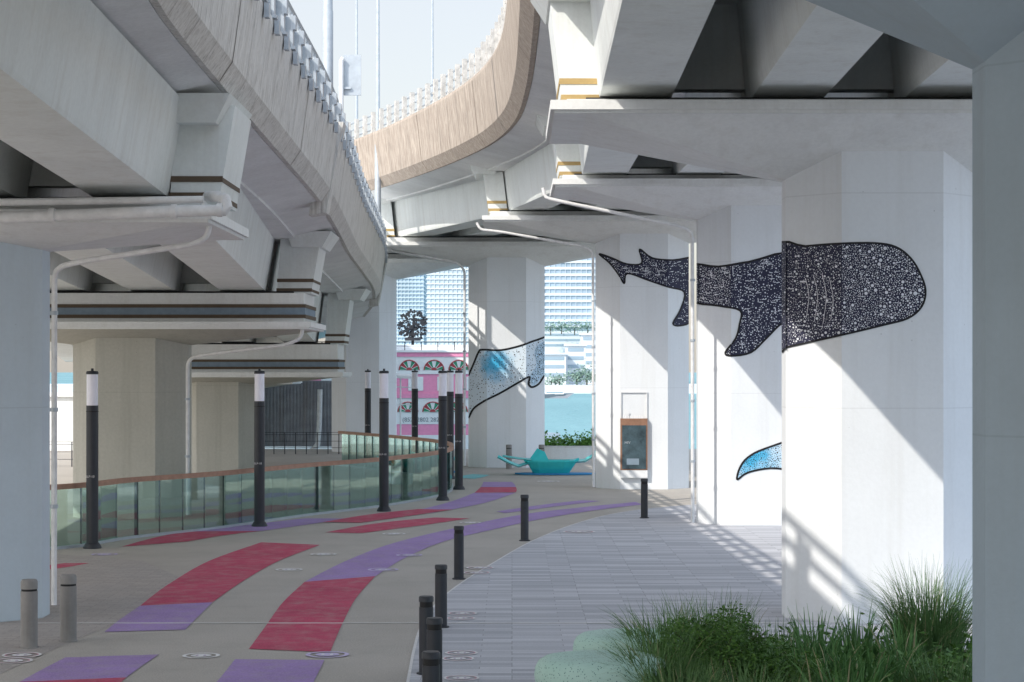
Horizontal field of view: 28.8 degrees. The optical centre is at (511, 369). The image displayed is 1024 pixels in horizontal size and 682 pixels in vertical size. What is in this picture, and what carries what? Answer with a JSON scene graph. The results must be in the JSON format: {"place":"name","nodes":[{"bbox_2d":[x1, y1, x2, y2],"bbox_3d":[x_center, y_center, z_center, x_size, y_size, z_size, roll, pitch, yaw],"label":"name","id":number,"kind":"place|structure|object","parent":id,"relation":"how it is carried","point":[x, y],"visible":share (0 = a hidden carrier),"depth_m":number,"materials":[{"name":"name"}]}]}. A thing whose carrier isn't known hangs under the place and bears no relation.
{"place":"outdoors","nodes":[
{"label":"outdoors","id":0,"kind":"place"},
{"bbox_2d":[0,553,178,673],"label":"pavement","id":1,"kind":"structure","parent":0,"point":[110,591],"depth_m":34.06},
{"bbox_2d":[19,579,38,648],"bbox_3d":[-6.769,3.417,27.910,0.270,0.965,0.267,0,0,0],"label":"bollard","id":2,"kind":"object","parent":1,"relation":"on","point":[29,614],"visible":1,"depth_m":27.81,"materials":[{"name":"metal"}]},
{"bbox_2d":[59,574,77,642],"bbox_3d":[-6.369,3.417,28.581,0.270,0.965,0.267,0,0,0],"label":"bollard","id":3,"kind":"object","parent":1,"relation":"on","point":[68,609],"visible":1,"depth_m":28.48,"materials":[{"name":"metal"}]},
{"bbox_2d":[50,563,86,568],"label":"painted path band","id":4,"kind":"object","parent":1,"relation":"on","point":[62,565],"visible":0.58,"depth_m":39.79,"materials":[{"name":"red paint"}]},
{"bbox_2d":[264,381,331,448],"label":"clad wall","id":5,"kind":"structure","parent":0,"point":[304,406],"depth_m":101.05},
{"bbox_2d":[0,449,695,681],"bbox_3d":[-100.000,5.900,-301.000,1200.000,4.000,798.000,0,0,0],"label":"ground","id":6,"kind":"structure","parent":0,"point":[376,634],"depth_m":41.35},
{"bbox_2d":[2,652,41,657],"bbox_3d":[-6.684,3.885,27.146,0.534,0.002,0.534,0,0,0],"label":"ground disc","id":7,"kind":"object","parent":6,"relation":"on","point":[22,654],"visible":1,"depth_m":27.17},
{"bbox_2d":[50,392,72,449],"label":"retaining wall","id":8,"kind":"structure","parent":6,"relation":"on","point":[65,418],"depth_m":96.20,"materials":[{"name":"concrete"}]},
{"bbox_2d":[24,677,125,681],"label":"painted path band","id":9,"kind":"object","parent":6,"relation":"on","point":[102,680],"visible":1,"depth_m":24.93,"materials":[{"name":"red paint"}]},
{"bbox_2d":[20,654,158,681],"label":"painted path band","id":10,"kind":"object","parent":6,"relation":"on","point":[72,668],"visible":1,"depth_m":25.94,"materials":[{"name":"purple paint"}]},
{"bbox_2d":[83,368,101,548],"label":"lamp column","id":11,"kind":"structure","parent":6,"relation":"on","point":[92,411],"depth_m":43.39,"materials":[{"name":"grey metal"}]},
{"bbox_2d":[0,106,250,621],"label":"viaduct pier","id":12,"kind":"structure","parent":6,"relation":"on","point":[209,157],"depth_m":30.91,"materials":[{"name":"blue paint"}]},
{"bbox_2d":[0,191,232,222],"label":"drain pipe","id":13,"kind":"object","parent":12,"relation":"attached to","point":[223,206],"visible":1,"depth_m":29.15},
{"bbox_2d":[50,226,211,604],"bbox_3d":[-5.879,0.705,30.470,2.726,5.891,0.280,0,0,16],"label":"drain pipe","id":14,"kind":"object","parent":12,"relation":"attached to","point":[54,314],"visible":0.98,"depth_m":30.86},
{"bbox_2d":[105,602,211,631],"bbox_3d":[-5.516,3.892,31.456,1.236,0.001,3.759,0,0,0],"label":"painted path band","id":15,"kind":"object","parent":6,"relation":"on","point":[164,617],"visible":1,"depth_m":31.27,"materials":[{"name":"purple paint"}]},
{"bbox_2d":[50,239,325,518],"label":"viaduct pier","id":16,"kind":"structure","parent":6,"relation":"on","point":[133,349],"depth_m":52.00,"materials":[{"name":"beige concrete"}]},
{"bbox_2d":[185,329,303,514],"bbox_3d":[-6.973,1.374,51.651,3.392,4.853,0.231,0,0,18],"label":"drain pipe","id":17,"kind":"object","parent":16,"relation":"attached to","point":[195,356],"visible":1,"depth_m":52.15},
{"bbox_2d":[122,531,254,546],"bbox_3d":[-7.748,3.892,46.138,1.506,0.001,4.916,0,0,24],"label":"painted path band","id":18,"kind":"object","parent":6,"relation":"on","point":[183,537],"visible":1,"depth_m":46.47,"materials":[{"name":"red paint"}]},
{"bbox_2d":[182,653,219,657],"bbox_3d":[-4.232,3.886,27.104,0.512,0.002,0.512,0,0,0],"label":"ground disc","id":19,"kind":"object","parent":6,"relation":"on","point":[199,655],"visible":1,"depth_m":27.09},
{"bbox_2d":[140,542,317,605],"bbox_3d":[-5.461,3.892,38.854,1.643,0.001,12.083,0,0,4],"label":"painted path band","id":20,"kind":"object","parent":6,"relation":"on","point":[212,580],"visible":1,"depth_m":38.03,"materials":[{"name":"red paint"}]},
{"bbox_2d":[50,431,453,549],"bbox_3d":[-6.551,3.205,60.060,8.160,1.430,41.192,0,0,10],"label":"glass balustrade","id":21,"kind":"object","parent":6,"relation":"on","point":[291,490],"visible":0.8,"depth_m":52.90,"materials":[{"name":"green glass"}]},
{"bbox_2d":[217,659,323,681],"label":"painted path band","id":22,"kind":"object","parent":6,"relation":"on","point":[256,670],"visible":1,"depth_m":25.76,"materials":[{"name":"purple paint"}]},
{"bbox_2d":[192,293,353,472],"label":"viaduct pier","id":23,"kind":"structure","parent":6,"relation":"on","point":[223,392],"depth_m":74.00,"materials":[{"name":"beige concrete"}]},
{"bbox_2d":[204,518,342,530],"bbox_3d":[-5.843,3.892,49.961,1.405,0.001,5.324,0,0,28],"label":"painted path band","id":24,"kind":"object","parent":6,"relation":"on","point":[286,523],"visible":0.98,"depth_m":49.75,"materials":[{"name":"purple paint"}]},
{"bbox_2d":[251,369,267,526],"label":"lamp column","id":25,"kind":"structure","parent":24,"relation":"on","point":[259,461],"depth_m":49.43,"materials":[{"name":"grey metal"}]},
{"bbox_2d":[264,381,301,387],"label":"viaduct pier","id":26,"kind":"structure","parent":6,"relation":"on","point":[273,385],"depth_m":96.48,"materials":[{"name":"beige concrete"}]},
{"bbox_2d":[0,0,388,361],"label":"viaduct deck","id":27,"kind":"structure","parent":26,"relation":"on","point":[103,98],"depth_m":30.74,"materials":[{"name":"concrete"}]},
{"bbox_2d":[322,0,332,84],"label":"light mast","id":28,"kind":"object","parent":27,"relation":"on","point":[327,36],"visible":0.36,"depth_m":49.89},
{"bbox_2d":[338,55,360,112],"bbox_3d":[-4.080,-6.943,49.544,0.638,1.807,0.192,0,0,0],"label":"road sign","id":29,"kind":"object","parent":27,"relation":"on","point":[349,75],"visible":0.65,"depth_m":49.60,"materials":[{"name":"metal"}]},
{"bbox_2d":[265,432,349,453],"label":"metal railing","id":30,"kind":"object","parent":6,"relation":"on","point":[306,447],"visible":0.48,"depth_m":91.99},
{"bbox_2d":[249,576,374,651],"bbox_3d":[-3.172,3.892,32.492,1.328,0.001,10.109,0,0,0],"label":"painted path band","id":31,"kind":"object","parent":6,"relation":"on","point":[309,616],"visible":1,"depth_m":31.40,"materials":[{"name":"red paint"}]},
{"bbox_2d":[305,651,348,656],"bbox_3d":[-2.521,3.885,27.187,0.599,0.002,0.599,0,0,0],"label":"ground disc","id":32,"kind":"object","parent":6,"relation":"on","point":[326,654],"visible":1,"depth_m":27.17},
{"bbox_2d":[365,369,370,432],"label":"lamp column","id":33,"kind":"structure","parent":6,"relation":"on","point":[367,400],"depth_m":83.62,"materials":[{"name":"grey metal"}]},
{"bbox_2d":[377,369,390,511],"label":"lamp column","id":34,"kind":"structure","parent":6,"relation":"on","point":[383,453],"depth_m":54.77,"materials":[{"name":"grey metal"}]},
{"bbox_2d":[326,509,452,522],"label":"painted path band","id":35,"kind":"object","parent":6,"relation":"on","point":[376,516],"visible":1,"depth_m":53.10,"materials":[{"name":"red paint"}]},
{"bbox_2d":[330,517,467,532],"bbox_3d":[-2.932,3.892,49.990,1.325,0.001,5.500,0,0,27],"label":"painted path band","id":36,"kind":"object","parent":6,"relation":"on","point":[387,525],"visible":1,"depth_m":49.75,"materials":[{"name":"red paint"}]},
{"bbox_2d":[332,253,467,451],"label":"viaduct pier","id":37,"kind":"structure","parent":6,"relation":"on","point":[372,345],"depth_m":94.00,"materials":[{"name":"paint"}]},
{"bbox_2d":[397,373,411,436],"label":"gangway canopy","id":38,"kind":"object","parent":6,"relation":"on","point":[404,376],"visible":0.1,"depth_m":97.27,"materials":[{"name":"metal"}]},
{"bbox_2d":[412,369,417,436],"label":"lamp column","id":39,"kind":"structure","parent":6,"relation":"on","point":[414,402],"depth_m":82.08,"materials":[{"name":"grey metal"}]},
{"bbox_2d":[436,369,448,500],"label":"lamp column","id":40,"kind":"structure","parent":6,"relation":"on","point":[442,446],"depth_m":59.33,"materials":[{"name":"grey metal"}]},
{"bbox_2d":[447,369,454,478],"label":"lamp column","id":41,"kind":"structure","parent":6,"relation":"on","point":[450,405],"depth_m":70.95,"materials":[{"name":"grey metal"}]},
{"bbox_2d":[453,369,464,489],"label":"lamp column","id":42,"kind":"structure","parent":6,"relation":"on","point":[458,430],"depth_m":64.75,"materials":[{"name":"grey metal"}]},
{"bbox_2d":[452,526,465,579],"bbox_3d":[-0.989,3.404,37.078,0.250,0.993,0.248,0,0,0],"label":"bollard","id":43,"kind":"object","parent":6,"relation":"on","point":[458,553],"visible":1,"depth_m":37.00,"materials":[{"name":"grey metal"}]},
{"bbox_2d":[424,493,513,512],"bbox_3d":[-1.377,3.892,58.529,1.317,0.001,9.386,0,0,11],"label":"painted path band","id":44,"kind":"object","parent":6,"relation":"on","point":[473,499],"visible":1,"depth_m":59.26,"materials":[{"name":"purple paint"}]},
{"bbox_2d":[305,502,640,581],"bbox_3d":[-0.568,3.892,47.761,2.345,0.001,23.337,0,0,18],"label":"painted path band","id":45,"kind":"object","parent":6,"relation":"on","point":[384,557],"visible":0.94,"depth_m":43.84,"materials":[{"name":"purple paint"}]},
{"bbox_2d":[381,203,594,467],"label":"viaduct pier","id":46,"kind":"structure","parent":6,"relation":"on","point":[506,340],"depth_m":79.20,"materials":[{"name":"paint"}]},
{"bbox_2d":[389,248,465,465],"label":"drain pipe","id":47,"kind":"object","parent":46,"relation":"attached to","point":[464,350],"visible":0.94,"depth_m":78.97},
{"bbox_2d":[475,487,516,492],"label":"painted path band","id":48,"kind":"object","parent":6,"relation":"on","point":[494,489],"visible":1,"depth_m":64.70,"materials":[{"name":"red paint"}]},
{"bbox_2d":[481,482,515,486],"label":"painted path band","id":49,"kind":"object","parent":6,"relation":"on","point":[498,484],"visible":1,"depth_m":67.52,"materials":[{"name":"purple paint"}]},
{"bbox_2d":[506,444,511,468],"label":"bollard","id":50,"kind":"object","parent":6,"relation":"on","point":[508,451],"visible":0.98,"depth_m":78.12,"materials":[{"name":"metal"}]},
{"bbox_2d":[519,495,529,540],"bbox_3d":[0.288,3.373,45.381,0.250,1.053,0.247,0,0,0],"label":"bollard","id":51,"kind":"object","parent":6,"relation":"on","point":[524,518],"visible":1,"depth_m":45.30,"materials":[{"name":"grey metal"}]},
{"bbox_2d":[497,448,591,474],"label":"boat seat","id":52,"kind":"object","parent":6,"relation":"on","point":[538,462],"visible":0.91,"depth_m":73.63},
{"bbox_2d":[497,500,595,512],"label":"painted path band","id":53,"kind":"object","parent":6,"relation":"on","point":[546,505],"visible":0.92,"depth_m":57.08,"materials":[{"name":"purple paint"}]},
{"bbox_2d":[545,446,591,458],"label":"sea wall planter","id":54,"kind":"object","parent":6,"relation":"on","point":[566,452],"visible":0.22,"depth_m":86.93,"materials":[{"name":"concrete"}]},
{"bbox_2d":[545,429,591,445],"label":"hedge","id":55,"kind":"object","parent":54,"relation":"in","point":[584,441],"visible":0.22,"depth_m":87.64,"materials":[{"name":"green plant"}]},
{"bbox_2d":[482,172,695,488],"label":"viaduct pier","id":56,"kind":"structure","parent":6,"relation":"on","point":[641,305],"depth_m":64.90,"materials":[{"name":"paint"}]},
{"bbox_2d":[476,222,594,486],"bbox_3d":[0.774,-0.475,64.178,3.909,8.550,0.258,0,0,-8],"label":"drain pipe","id":57,"kind":"object","parent":56,"relation":"attached to","point":[592,346],"visible":1,"depth_m":64.46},
{"bbox_2d":[620,391,647,477],"bbox_3d":[3.968,2.111,64.797,0.878,2.806,0.185,0,0,0],"label":"information board","id":58,"kind":"object","parent":56,"relation":"attached to","point":[634,447],"visible":1,"depth_m":64.71,"materials":[{"name":"white paint"}]},
{"bbox_2d":[550,144,781,524],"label":"viaduct pier","id":59,"kind":"structure","parent":6,"relation":"on","point":[737,218],"depth_m":49.80,"materials":[{"name":"paint"}]},
{"bbox_2d":[541,187,694,522],"bbox_3d":[2.647,-0.344,49.181,3.873,8.288,0.252,0,0,-8],"label":"drain pipe","id":60,"kind":"object","parent":59,"relation":"attached to","point":[692,341],"visible":1,"depth_m":49.46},
{"bbox_2d":[546,2,971,623],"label":"viaduct pier","id":61,"kind":"structure","parent":6,"relation":"on","point":[876,334],"depth_m":30.50,"materials":[{"name":"paint"}]},
{"bbox_2d":[806,0,1023,681],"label":"viaduct pier","id":62,"kind":"structure","parent":6,"relation":"on","point":[983,40],"depth_m":17.66,"materials":[{"name":"blue paint"}]},
{"bbox_2d":[349,0,971,235],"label":"viaduct deck","id":63,"kind":"structure","parent":62,"relation":"on","point":[437,159],"depth_m":36.80,"materials":[{"name":"concrete"}]},
{"bbox_2d":[355,0,357,118],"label":"light mast","id":64,"kind":"object","parent":63,"relation":"on","point":[356,50],"visible":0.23,"depth_m":80.45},
{"bbox_2d":[375,0,380,211],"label":"light mast","id":65,"kind":"object","parent":63,"relation":"on","point":[377,190],"visible":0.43,"depth_m":74.93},
{"bbox_2d":[430,0,433,96],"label":"light mast","id":66,"kind":"object","parent":63,"relation":"on","point":[432,56],"visible":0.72,"depth_m":67.97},
{"bbox_2d":[50,372,695,448],"bbox_3d":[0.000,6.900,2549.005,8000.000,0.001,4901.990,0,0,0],"label":"water","id":67,"kind":"structure","parent":0,"point":[572,413],"depth_m":313.90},
{"bbox_2d":[50,384,695,393],"bbox_3d":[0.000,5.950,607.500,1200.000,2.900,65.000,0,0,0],"label":"quay","id":68,"kind":"structure","parent":67,"relation":"in","point":[577,389],"depth_m":575.00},
{"bbox_2d":[545,353,566,384],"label":"waterfront building","id":69,"kind":"structure","parent":68,"relation":"on","point":[555,363],"depth_m":600.00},
{"bbox_2d":[564,344,586,383],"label":"waterfront building","id":70,"kind":"structure","parent":68,"relation":"on","point":[576,354],"depth_m":610.00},
{"bbox_2d":[564,368,589,384],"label":"tree","id":71,"kind":"object","parent":68,"relation":"on","point":[572,374],"visible":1,"depth_m":589.47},
{"bbox_2d":[567,358,591,384],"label":"tree","id":72,"kind":"object","parent":68,"relation":"on","point":[586,373],"visible":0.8,"depth_m":589.64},
{"bbox_2d":[265,309,559,448],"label":"ferry","id":73,"kind":"object","parent":67,"relation":"on","point":[428,362],"visible":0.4,"depth_m":120.00,"materials":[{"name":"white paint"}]},
{"bbox_2d":[397,401,410,411],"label":"fan window","id":74,"kind":"structure","parent":73,"relation":"in","point":[404,408],"depth_m":119.98,"materials":[{"name":"glass"}]},
{"bbox_2d":[399,360,419,369],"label":"fan window","id":75,"kind":"structure","parent":73,"relation":"in","point":[407,364],"depth_m":119.98,"materials":[{"name":"glass"}]},
{"bbox_2d":[408,377,422,390],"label":"window","id":76,"kind":"structure","parent":73,"relation":"in","point":[420,379],"depth_m":119.95,"materials":[{"name":"glass"}]},
{"bbox_2d":[422,401,437,411],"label":"fan window","id":77,"kind":"structure","parent":73,"relation":"in","point":[432,406],"depth_m":119.98,"materials":[{"name":"glass"}]},
{"bbox_2d":[424,360,443,369],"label":"fan window","id":78,"kind":"structure","parent":73,"relation":"in","point":[432,364],"depth_m":119.98,"materials":[{"name":"glass"}]},
{"bbox_2d":[448,360,467,369],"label":"fan window","id":79,"kind":"structure","parent":73,"relation":"in","point":[457,364],"depth_m":119.98,"materials":[{"name":"glass"}]},
{"bbox_2d":[545,383,573,397],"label":"yacht","id":80,"kind":"object","parent":67,"relation":"on","point":[552,392],"visible":0.93,"depth_m":480.10,"materials":[{"name":"white paint"}]},
{"bbox_2d":[50,0,695,371],"label":"sky","id":81,"kind":"structure","parent":0,"point":[459,26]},
{"bbox_2d":[397,274,426,344],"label":"office tower","id":82,"kind":"structure","parent":0,"point":[411,292],"depth_m":900.00,"materials":[{"name":"white glass"}]},
{"bbox_2d":[426,267,467,344],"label":"office tower","id":83,"kind":"structure","parent":0,"point":[444,304],"depth_m":1050.00,"materials":[{"name":"white glass"}]},
{"bbox_2d":[545,257,594,325],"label":"office tower","id":84,"kind":"structure","parent":0,"point":[568,291],"depth_m":1000.00,"materials":[{"name":"white glass"}]},
{"bbox_2d":[545,326,594,352],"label":"waterfront building","id":85,"kind":"structure","parent":0,"point":[556,341],"depth_m":760.00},
{"bbox_2d":[562,321,585,334],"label":"roof tree","id":86,"kind":"object","parent":85,"relation":"on","point":[574,327],"visible":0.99,"depth_m":751.19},
{"bbox_2d":[579,333,591,383],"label":"waterfront building","id":87,"kind":"structure","parent":0,"point":[585,338],"depth_m":640.00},
{"bbox_2d":[409,504,971,681],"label":"pavement","id":88,"kind":"structure","parent":0,"point":[531,604],"depth_m":35.78,"materials":[{"name":"grey stone"}]},
{"bbox_2d":[416,595,433,674],"bbox_3d":[-1.099,3.398,25.515,0.250,1.003,0.247,0,0,0],"label":"bollard","id":89,"kind":"object","parent":88,"relation":"on","point":[426,607],"visible":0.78,"depth_m":25.44,"materials":[{"name":"grey metal"}]},
{"bbox_2d":[422,650,439,681],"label":"bollard","id":90,"kind":"object","parent":88,"relation":"on","point":[430,668],"visible":1,"depth_m":20.42,"materials":[{"name":"grey metal"}]},
{"bbox_2d":[426,617,442,681],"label":"bollard","id":91,"kind":"object","parent":88,"relation":"on","point":[434,633],"visible":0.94,"depth_m":23.21,"materials":[{"name":"grey metal"}]},
{"bbox_2d":[435,564,448,627],"bbox_3d":[-1.074,3.424,30.126,0.250,0.953,0.247,0,0,0],"label":"bollard","id":92,"kind":"object","parent":88,"relation":"on","point":[440,590],"visible":0.82,"depth_m":30.05,"materials":[{"name":"grey metal"}]},
{"bbox_2d":[444,675,478,680],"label":"ground disc","id":93,"kind":"object","parent":88,"relation":"on","point":[462,677],"visible":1,"depth_m":25.14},
{"bbox_2d":[406,505,680,681],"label":"path edge line","id":94,"kind":"object","parent":88,"relation":"on","point":[411,660],"visible":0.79,"depth_m":34.94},
{"bbox_2d":[534,650,666,681],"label":"pebble stool","id":95,"kind":"object","parent":88,"relation":"on","point":[558,667],"visible":0.8,"depth_m":21.05,"materials":[{"name":"green stone"}]},
{"bbox_2d":[573,628,680,650],"bbox_3d":[1.420,3.502,23.600,1.400,0.796,1.120,0,0,0],"label":"pebble stool","id":96,"kind":"object","parent":88,"relation":"on","point":[588,640],"visible":0.27,"depth_m":23.25,"materials":[{"name":"green stone"}]},
{"bbox_2d":[640,478,648,517],"bbox_3d":[3.477,3.378,52.301,0.250,1.043,0.248,0,0,0],"label":"bollard","id":97,"kind":"object","parent":88,"relation":"on","point":[644,497],"visible":1,"depth_m":52.23,"materials":[{"name":"grey metal"}]},
{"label":"planting bed","id":98,"kind":"structure","parent":0,"visible":0},
{"bbox_2d":[573,622,743,681],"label":"ornamental grass","id":99,"kind":"object","parent":98,"relation":"on","point":[669,663],"depth_m":21.04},
{"bbox_2d":[596,595,723,668],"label":"ornamental grass","id":100,"kind":"object","parent":98,"relation":"on","point":[638,631],"depth_m":23.14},
{"bbox_2d":[617,655,752,681],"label":"ornamental grass","id":101,"kind":"object","parent":98,"relation":"on","point":[681,677],"depth_m":20.62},
{"bbox_2d":[647,586,766,663],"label":"ornamental grass","id":102,"kind":"object","parent":98,"relation":"on","point":[704,612],"depth_m":24.30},
{"bbox_2d":[652,601,805,681],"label":"shrub","id":103,"kind":"object","parent":98,"relation":"on","point":[747,649],"visible":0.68,"depth_m":21.51,"materials":[{"name":"green plant"}]},
{"bbox_2d":[673,654,827,681],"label":"ornamental grass","id":104,"kind":"object","parent":98,"relation":"on","point":[744,679],"depth_m":20.70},
{"bbox_2d":[731,614,829,677],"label":"ornamental grass","id":105,"kind":"object","parent":98,"relation":"on","point":[776,635],"depth_m":23.88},
{"bbox_2d":[760,651,849,681],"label":"shrub","id":106,"kind":"object","parent":98,"relation":"on","point":[804,670],"visible":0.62,"depth_m":21.34,"materials":[{"name":"green plant"}]},
{"bbox_2d":[651,612,971,681],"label":"ground cover","id":107,"kind":"object","parent":98,"relation":"on","point":[949,657],"visible":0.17,"depth_m":24.65,"materials":[{"name":"green plant"}]},
{"bbox_2d":[768,627,870,681],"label":"ornamental grass","id":108,"kind":"object","parent":98,"relation":"on","point":[843,667],"depth_m":22.38,"materials":[{"name":"green plant"}]},
{"bbox_2d":[787,605,856,666],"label":"ornamental grass","id":109,"kind":"object","parent":98,"relation":"on","point":[820,632],"depth_m":24.80,"materials":[{"name":"green plant"}]},
{"bbox_2d":[776,648,903,681],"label":"ornamental grass","id":110,"kind":"object","parent":98,"relation":"on","point":[823,679],"depth_m":20.95,"materials":[{"name":"green plant"}]},
{"bbox_2d":[828,599,889,666],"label":"ornamental grass","id":111,"kind":"object","parent":98,"relation":"on","point":[868,636],"depth_m":25.19,"materials":[{"name":"green plant"}]},
{"bbox_2d":[809,636,929,681],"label":"ornamental grass","id":112,"kind":"object","parent":98,"relation":"on","point":[869,670],"depth_m":22.50,"materials":[{"name":"green plant"}]},
{"bbox_2d":[821,552,971,660],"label":"ornamental grass","id":113,"kind":"object","parent":98,"relation":"on","point":[950,626],"depth_m":25.79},
{"bbox_2d":[865,610,931,672],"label":"ornamental grass","id":114,"kind":"object","parent":98,"relation":"on","point":[886,638],"depth_m":24.80,"materials":[{"name":"green plant"}]},
{"bbox_2d":[863,636,971,681],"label":"ornamental grass","id":115,"kind":"object","parent":98,"relation":"on","point":[933,671],"depth_m":22.63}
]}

